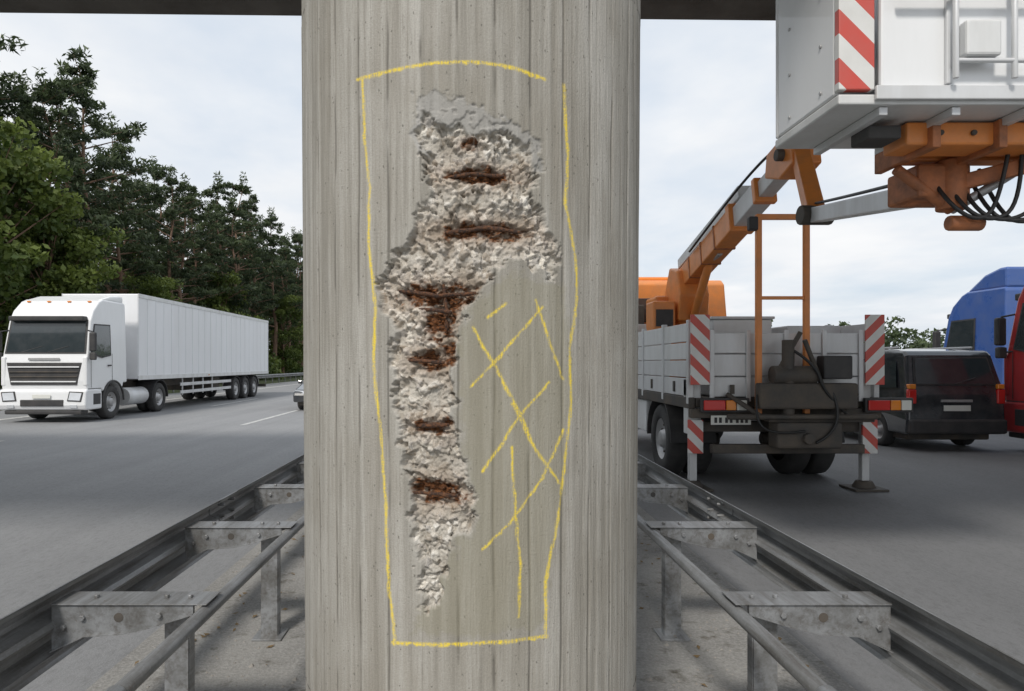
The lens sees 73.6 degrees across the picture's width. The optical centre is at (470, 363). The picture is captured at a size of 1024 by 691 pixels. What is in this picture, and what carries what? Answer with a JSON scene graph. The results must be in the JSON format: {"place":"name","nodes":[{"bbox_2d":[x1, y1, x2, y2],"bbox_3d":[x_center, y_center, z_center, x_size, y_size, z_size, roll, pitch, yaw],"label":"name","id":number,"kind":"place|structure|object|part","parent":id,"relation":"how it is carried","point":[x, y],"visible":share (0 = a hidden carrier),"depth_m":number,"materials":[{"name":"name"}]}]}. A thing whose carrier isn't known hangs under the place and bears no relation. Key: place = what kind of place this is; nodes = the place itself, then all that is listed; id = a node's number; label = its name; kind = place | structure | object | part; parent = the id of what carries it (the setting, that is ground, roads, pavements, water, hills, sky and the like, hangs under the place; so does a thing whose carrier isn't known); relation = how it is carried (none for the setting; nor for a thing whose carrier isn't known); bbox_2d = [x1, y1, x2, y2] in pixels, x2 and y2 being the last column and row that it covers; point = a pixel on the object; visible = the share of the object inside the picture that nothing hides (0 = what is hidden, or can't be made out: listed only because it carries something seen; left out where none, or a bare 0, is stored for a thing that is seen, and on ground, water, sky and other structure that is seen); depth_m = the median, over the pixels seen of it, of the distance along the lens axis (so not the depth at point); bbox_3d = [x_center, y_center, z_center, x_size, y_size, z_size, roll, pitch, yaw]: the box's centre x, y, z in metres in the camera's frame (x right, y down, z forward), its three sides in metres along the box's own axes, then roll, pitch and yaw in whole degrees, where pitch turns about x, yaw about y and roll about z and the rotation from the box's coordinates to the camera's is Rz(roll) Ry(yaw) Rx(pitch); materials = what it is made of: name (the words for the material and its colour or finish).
{"place":"outdoors","nodes":[
{"label":"outdoors","id":0,"kind":"place"},
{"bbox_2d":[0,380,303,690],"bbox_3d":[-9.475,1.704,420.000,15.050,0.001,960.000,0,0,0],"label":"motorway oncoming","id":1,"kind":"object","parent":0,"point":[80,494],"depth_m":9.77,"materials":[{"name":"asphalt"}]},
{"bbox_2d":[0,294,267,418],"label":"white semi truck","id":2,"kind":"object","parent":1,"relation":"on","point":[105,356],"visible":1,"depth_m":21.58,"materials":[{"name":"paint"}]},
{"bbox_3d":[-11.035,-0.670,20.360,0.046,1.020,1.080,0,0,0],"label":"side window frame","id":3,"kind":"part","parent":2,"relation":"part of","materials":[{"name":"black plastic"}]},
{"bbox_3d":[-11.030,-0.670,20.355,0.044,0.940,0.990,0,0,0],"label":"side window","id":4,"kind":"part","parent":2,"relation":"part of","materials":[{"name":"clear glass"}]},
{"bbox_2d":[0,384,297,441],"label":"lane markings","id":5,"kind":"object","parent":1,"relation":"on","point":[214,405],"visible":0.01,"depth_m":22.68,"materials":[{"name":"paint"}]},
{"bbox_2d":[293,380,303,408],"bbox_3d":[-5.500,0.985,26.660,2.120,1.430,4.440,0,0,0],"label":"black car","id":6,"kind":"object","parent":1,"relation":"on","point":[298,395],"visible":0.11,"depth_m":24.56,"materials":[{"name":"paint"}]},
{"bbox_2d":[0,376,303,410],"bbox_3d":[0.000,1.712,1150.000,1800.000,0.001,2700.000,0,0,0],"label":"ground","id":7,"kind":"structure","parent":0,"point":[268,381],"depth_m":64.64,"materials":[{"name":"green plant"}]},
{"bbox_2d":[0,117,31,323],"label":"deciduous tree","id":8,"kind":"object","parent":7,"relation":"on","point":[5,295],"visible":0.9,"depth_m":29.66,"materials":[{"name":"green plant"}]},
{"bbox_2d":[0,34,37,205],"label":"pine tree","id":9,"kind":"object","parent":7,"relation":"on","point":[24,99],"visible":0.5,"depth_m":33.89,"materials":[{"name":"green plant"}]},
{"bbox_2d":[1,103,60,188],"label":"pine tree","id":10,"kind":"object","parent":7,"relation":"on","point":[19,116],"depth_m":45.05,"materials":[{"name":"green plant"}]},
{"bbox_2d":[0,71,63,279],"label":"pine tree","id":11,"kind":"object","parent":7,"relation":"on","point":[10,80],"visible":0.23,"depth_m":37.86,"materials":[{"name":"green plant"}]},
{"bbox_2d":[0,69,82,277],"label":"pine tree","id":12,"kind":"object","parent":7,"relation":"on","point":[24,85],"visible":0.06,"depth_m":39.65,"materials":[{"name":"green plant"}]},
{"bbox_2d":[0,116,87,377],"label":"deciduous tree","id":13,"kind":"object","parent":7,"relation":"on","point":[16,178],"visible":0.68,"depth_m":30.77,"materials":[{"name":"green plant"}]},
{"bbox_2d":[2,66,120,302],"bbox_3d":[-22.148,-6.678,35.458,6.459,17.331,6.470,0,0,-39],"label":"pine tree","id":14,"kind":"object","parent":7,"relation":"on","point":[49,94],"visible":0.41,"depth_m":35.28,"materials":[{"name":"green plant"}]},
{"bbox_2d":[0,198,129,385],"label":"deciduous tree","id":15,"kind":"object","parent":7,"relation":"on","point":[71,248],"visible":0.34,"depth_m":33.17,"materials":[{"name":"green plant"}]},
{"bbox_2d":[10,58,128,291],"bbox_3d":[-22.859,-7.486,37.221,6.924,19.011,6.579,0,0,43],"label":"pine tree","id":16,"kind":"object","parent":7,"relation":"on","point":[73,93],"visible":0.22,"depth_m":37.86,"materials":[{"name":"green plant"}]},
{"bbox_2d":[34,142,107,293],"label":"pine tree","id":17,"kind":"object","parent":7,"relation":"on","point":[101,185],"visible":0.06,"depth_m":43.79,"materials":[{"name":"green plant"}]},
{"bbox_2d":[13,44,159,293],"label":"pine tree","id":18,"kind":"object","parent":7,"relation":"on","point":[90,104],"visible":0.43,"depth_m":40.55,"materials":[{"name":"green plant"}]},
{"bbox_2d":[91,183,125,263],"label":"pine tree","id":19,"kind":"object","parent":7,"relation":"on","point":[117,228],"visible":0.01,"depth_m":57.64,"materials":[{"name":"green plant"}]},
{"bbox_2d":[78,111,165,293],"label":"pine tree","id":20,"kind":"object","parent":7,"relation":"on","point":[122,148],"visible":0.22,"depth_m":48.13,"materials":[{"name":"green plant"}]},
{"bbox_2d":[91,144,166,293],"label":"pine tree","id":21,"kind":"object","parent":7,"relation":"on","point":[150,252],"visible":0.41,"depth_m":45.16,"materials":[{"name":"green plant"}]},
{"bbox_2d":[101,172,167,293],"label":"pine tree","id":22,"kind":"object","parent":7,"relation":"on","point":[123,183],"visible":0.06,"depth_m":53.33,"materials":[{"name":"green plant"}]},
{"bbox_2d":[99,253,172,293],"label":"deciduous tree","id":23,"kind":"object","parent":7,"relation":"on","point":[126,273],"visible":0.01,"depth_m":53.92,"materials":[{"name":"green plant"}]},
{"bbox_2d":[98,171,184,278],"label":"pine tree","id":24,"kind":"object","parent":7,"relation":"on","point":[143,179],"visible":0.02,"depth_m":62.73,"materials":[{"name":"green plant"}]},
{"bbox_2d":[0,293,302,388],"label":"bushes","id":25,"kind":"object","parent":7,"relation":"on","point":[274,366],"visible":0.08,"depth_m":71.88,"materials":[{"name":"green plant"}]},
{"bbox_2d":[0,373,302,392],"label":"roadside guard rail","id":26,"kind":"object","parent":7,"relation":"on","point":[272,376],"visible":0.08,"depth_m":61.20,"materials":[{"name":"metal"}]},
{"bbox_2d":[122,274,192,304],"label":"deciduous tree","id":27,"kind":"object","parent":7,"relation":"on","point":[162,288],"visible":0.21,"depth_m":44.06,"materials":[{"name":"green plant"}]},
{"bbox_2d":[129,156,205,305],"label":"pine tree","id":28,"kind":"object","parent":7,"relation":"on","point":[160,214],"visible":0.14,"depth_m":56.86,"materials":[{"name":"green plant"}]},
{"bbox_2d":[148,197,195,288],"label":"pine tree","id":29,"kind":"object","parent":7,"relation":"on","point":[166,206],"depth_m":61.27,"materials":[{"name":"green plant"}]},
{"bbox_2d":[132,166,218,299],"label":"pine tree","id":30,"kind":"object","parent":7,"relation":"on","point":[171,212],"visible":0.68,"depth_m":49.97,"materials":[{"name":"green plant"}]},
{"bbox_2d":[145,172,223,307],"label":"pine tree","id":31,"kind":"object","parent":7,"relation":"on","point":[187,287],"visible":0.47,"depth_m":52.81,"materials":[{"name":"green plant"}]},
{"bbox_2d":[168,196,230,303],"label":"pine tree","id":32,"kind":"object","parent":7,"relation":"on","point":[217,259],"visible":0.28,"depth_m":56.66,"materials":[{"name":"green plant"}]},
{"bbox_2d":[179,203,238,298],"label":"pine tree","id":33,"kind":"object","parent":7,"relation":"on","point":[231,264],"visible":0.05,"depth_m":65.02,"materials":[{"name":"green plant"}]},
{"bbox_2d":[183,270,263,319],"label":"deciduous tree","id":34,"kind":"object","parent":7,"relation":"on","point":[215,302],"visible":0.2,"depth_m":59.00,"materials":[{"name":"green plant"}]},
{"bbox_2d":[186,170,264,316],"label":"pine tree","id":35,"kind":"object","parent":7,"relation":"on","point":[217,206],"visible":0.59,"depth_m":59.50,"materials":[{"name":"green plant"}]},
{"bbox_2d":[196,211,261,313],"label":"pine tree","id":36,"kind":"object","parent":7,"relation":"on","point":[230,254],"visible":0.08,"depth_m":69.62,"materials":[{"name":"green plant"}]},
{"bbox_2d":[206,197,261,313],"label":"pine tree","id":37,"kind":"object","parent":7,"relation":"on","point":[233,211],"visible":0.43,"depth_m":62.65,"materials":[{"name":"green plant"}]},
{"bbox_2d":[206,171,285,324],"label":"pine tree","id":38,"kind":"object","parent":7,"relation":"on","point":[242,189],"visible":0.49,"depth_m":67.09,"materials":[{"name":"green plant"}]},
{"bbox_2d":[231,200,275,306],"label":"pine tree","id":39,"kind":"object","parent":7,"relation":"on","point":[252,215],"visible":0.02,"depth_m":76.70,"materials":[{"name":"green plant"}]},
{"bbox_2d":[226,194,283,316],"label":"pine tree","id":40,"kind":"object","parent":7,"relation":"on","point":[269,258],"visible":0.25,"depth_m":72.65,"materials":[{"name":"green plant"}]},
{"bbox_2d":[239,233,274,311],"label":"pine tree","id":41,"kind":"object","parent":7,"relation":"on","point":[259,276],"visible":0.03,"depth_m":81.00,"materials":[{"name":"green plant"}]},
{"bbox_2d":[236,231,279,317],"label":"pine tree","id":42,"kind":"object","parent":7,"relation":"on","point":[266,308],"visible":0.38,"depth_m":70.50,"materials":[{"name":"green plant"}]},
{"bbox_2d":[256,244,283,337],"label":"pine tree","id":43,"kind":"object","parent":7,"relation":"on","point":[263,296],"visible":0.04,"depth_m":86.25,"materials":[{"name":"green plant"}]},
{"bbox_2d":[243,205,302,378],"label":"pine tree","id":44,"kind":"object","parent":7,"relation":"on","point":[270,221],"visible":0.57,"depth_m":75.82,"materials":[{"name":"green plant"}]},
{"bbox_2d":[259,243,302,341],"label":"pine tree","id":45,"kind":"object","parent":7,"relation":"on","point":[290,280],"visible":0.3,"depth_m":82.01,"materials":[{"name":"green plant"}]},
{"bbox_2d":[264,294,302,373],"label":"deciduous tree","id":46,"kind":"object","parent":7,"relation":"on","point":[283,316],"visible":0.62,"depth_m":77.49,"materials":[{"name":"green plant"}]},
{"bbox_2d":[268,256,299,341],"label":"pine tree","id":47,"kind":"object","parent":7,"relation":"on","point":[288,284],"visible":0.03,"depth_m":96.11,"materials":[{"name":"green plant"}]},
{"bbox_2d":[268,254,300,368],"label":"pine tree","id":48,"kind":"object","parent":7,"relation":"on","point":[284,285],"visible":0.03,"depth_m":90.57,"materials":[{"name":"green plant"}]},
{"bbox_2d":[269,232,302,371],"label":"pine tree","id":49,"kind":"object","parent":7,"relation":"on","point":[289,244],"visible":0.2,"depth_m":85.16,"materials":[{"name":"green plant"}]},
{"bbox_2d":[269,226,302,363],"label":"pine tree","id":50,"kind":"object","parent":7,"relation":"on","point":[293,231],"visible":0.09,"depth_m":91.51,"materials":[{"name":"green plant"}]},
{"bbox_2d":[282,229,302,372],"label":"pine tree","id":51,"kind":"object","parent":7,"relation":"on","point":[299,240],"visible":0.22,"depth_m":87.95,"materials":[{"name":"green plant"}]},
{"bbox_2d":[771,316,945,348],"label":"distant trees","id":52,"kind":"object","parent":7,"relation":"on","point":[895,335],"visible":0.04,"depth_m":256.90,"materials":[{"name":"leaves"},{"name":"bark"}]},
{"bbox_2d":[132,516,805,690],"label":"gravel","id":53,"kind":"structure","parent":0,"point":[648,679],"depth_m":4.21,"materials":[{"name":"grey gravel"}]},
{"bbox_2d":[85,505,856,690],"bbox_3d":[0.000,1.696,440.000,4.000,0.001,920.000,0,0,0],"label":"median strip","id":54,"kind":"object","parent":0,"point":[280,670],"depth_m":4.12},
{"bbox_2d":[0,454,303,690],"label":"guard rail","id":55,"kind":"object","parent":54,"relation":"on","point":[119,594],"visible":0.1,"depth_m":3.00,"materials":[{"name":"metal"}]},
{"bbox_2d":[301,0,640,690],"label":"bridge pillar","id":56,"kind":"structure","parent":54,"relation":"on","point":[512,566],"depth_m":1.98,"materials":[{"name":"concrete"}]},
{"bbox_2d":[0,0,775,20],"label":"bridge deck","id":57,"kind":"structure","parent":56,"relation":"on","point":[764,10],"depth_m":9.23,"materials":[{"name":"concrete"}]},
{"bbox_2d":[408,359,444,363],"bbox_3d":[-0.128,-0.005,1.954,0.106,0.016,0.012,0,0,12],"label":"rebar","id":58,"kind":"object","parent":56,"relation":"attached to","point":[426,361],"visible":1,"depth_m":1.95,"materials":[{"name":"metal"}]},
{"bbox_2d":[415,422,449,428],"bbox_3d":[-0.111,0.177,1.950,0.101,0.019,0.015,0,0,12],"label":"rebar","id":59,"kind":"object","parent":56,"relation":"attached to","point":[430,425],"visible":1,"depth_m":1.95,"materials":[{"name":"metal"}]},
{"bbox_2d":[418,308,451,313],"bbox_3d":[-0.103,-0.150,1.950,0.097,0.018,0.015,0,0,12],"label":"rebar","id":60,"kind":"object","parent":56,"relation":"attached to","point":[445,311],"visible":1,"depth_m":1.94,"materials":[{"name":"metal"}]},
{"bbox_2d":[412,491,458,497],"bbox_3d":[-0.103,0.374,1.950,0.137,0.019,0.015,0,0,11],"label":"rebar","id":61,"kind":"object","parent":56,"relation":"attached to","point":[447,495],"visible":1,"depth_m":1.94,"materials":[{"name":"metal"}]},
{"bbox_2d":[399,290,475,298],"bbox_3d":[-0.098,-0.199,1.951,0.228,0.028,0.022,0,0,10],"label":"rebar","id":62,"kind":"object","parent":56,"relation":"attached to","point":[430,294],"visible":1,"depth_m":1.94,"materials":[{"name":"metal"}]},
{"bbox_2d":[442,284,448,333],"bbox_3d":[-0.073,-0.155,1.947,0.020,0.143,0.013,0,0,0],"label":"rebar","id":63,"kind":"object","parent":56,"relation":"attached to","point":[446,324],"visible":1,"depth_m":1.94,"materials":[{"name":"metal"}]},
{"bbox_2d":[448,172,503,178],"bbox_3d":[0.014,-0.534,1.941,0.159,0.018,0.019,0,0,0],"label":"rebar","id":64,"kind":"object","parent":56,"relation":"attached to","point":[465,175],"visible":1,"depth_m":1.94,"materials":[{"name":"metal"}]},
{"bbox_2d":[445,225,521,234],"bbox_3d":[0.035,-0.379,1.943,0.220,0.028,0.021,0,0,-4],"label":"rebar","id":65,"kind":"object","parent":56,"relation":"attached to","point":[480,228],"visible":1,"depth_m":1.94,"materials":[{"name":"metal"}]},
{"bbox_2d":[135,535,808,686],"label":"fallen leaves","id":66,"kind":"object","parent":54,"relation":"on","point":[697,656],"visible":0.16,"depth_m":4.36,"materials":[{"name":"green plant"}]},
{"bbox_2d":[637,454,1023,690],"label":"guard rail","id":67,"kind":"object","parent":54,"relation":"on","point":[913,643],"visible":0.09,"depth_m":2.90,"materials":[{"name":"metal"}]},
{"bbox_2d":[0,13,1023,349],"label":"sky","id":68,"kind":"structure","parent":0,"point":[213,93],"materials":[{"name":"white"}]},
{"bbox_2d":[637,429,1023,690],"bbox_3d":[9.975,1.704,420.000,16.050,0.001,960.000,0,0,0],"label":"motorway","id":69,"kind":"structure","parent":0,"point":[937,529],"depth_m":7.22,"materials":[{"name":"grey asphalt"}]},
{"bbox_2d":[638,0,1023,491],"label":"aerial work platform truck","id":70,"kind":"object","parent":69,"relation":"on","point":[931,92],"visible":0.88,"depth_m":6.83,"materials":[{"name":"metal"}]},
{"bbox_3d":[4.150,-1.100,14.167,1.500,0.500,0.045,0,0,0],"label":"cab rear window","id":71,"kind":"part","parent":70,"relation":"part of","materials":[{"name":"glass"}]},
{"bbox_2d":[864,347,1006,444],"bbox_3d":[9.380,0.680,15.600,2.320,2.040,5.000,0,0,0],"label":"black van","id":72,"kind":"object","parent":69,"relation":"on","point":[957,394],"visible":0.55,"depth_m":13.25,"materials":[{"name":"paint"}]},
{"bbox_3d":[8.478,0.210,14.050,0.096,0.581,1.000,0,0,0],"label":"side window","id":73,"kind":"part","parent":72,"relation":"part of","materials":[{"name":"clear glass"}]},
{"bbox_3d":[9.380,0.150,13.295,1.519,0.502,0.145,0,0,0],"label":"rear window","id":74,"kind":"part","parent":72,"relation":"part of","materials":[{"name":"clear glass"}]},
{"bbox_2d":[932,267,1023,400],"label":"blue truck","id":75,"kind":"object","parent":69,"relation":"on","point":[982,304],"visible":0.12,"depth_m":17.46,"materials":[{"name":"paint"}]},
{"bbox_3d":[13.130,-0.670,18.345,0.044,0.940,0.990,0,0,0],"label":"side window","id":76,"kind":"part","parent":75,"relation":"part of","materials":[{"name":"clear glass"}]},
{"bbox_3d":[13.135,-0.670,18.340,0.046,1.020,1.080,0,0,0],"label":"side window frame","id":77,"kind":"part","parent":75,"relation":"part of","materials":[{"name":"black plastic"}]},
{"bbox_2d":[994,287,1023,438],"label":"red truck","id":78,"kind":"object","parent":69,"relation":"on","point":[1013,356],"visible":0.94,"depth_m":13.28,"materials":[{"name":"paint"}]},
{"bbox_3d":[10.565,-0.670,12.740,0.046,1.020,1.080,0,0,0],"label":"side window frame","id":79,"kind":"part","parent":78,"relation":"part of","materials":[{"name":"black plastic"}]},
{"bbox_3d":[10.560,-0.670,12.745,0.044,0.940,0.990,0,0,0],"label":"side window","id":80,"kind":"part","parent":78,"relation":"part of","materials":[{"name":"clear glass"}]}
]}

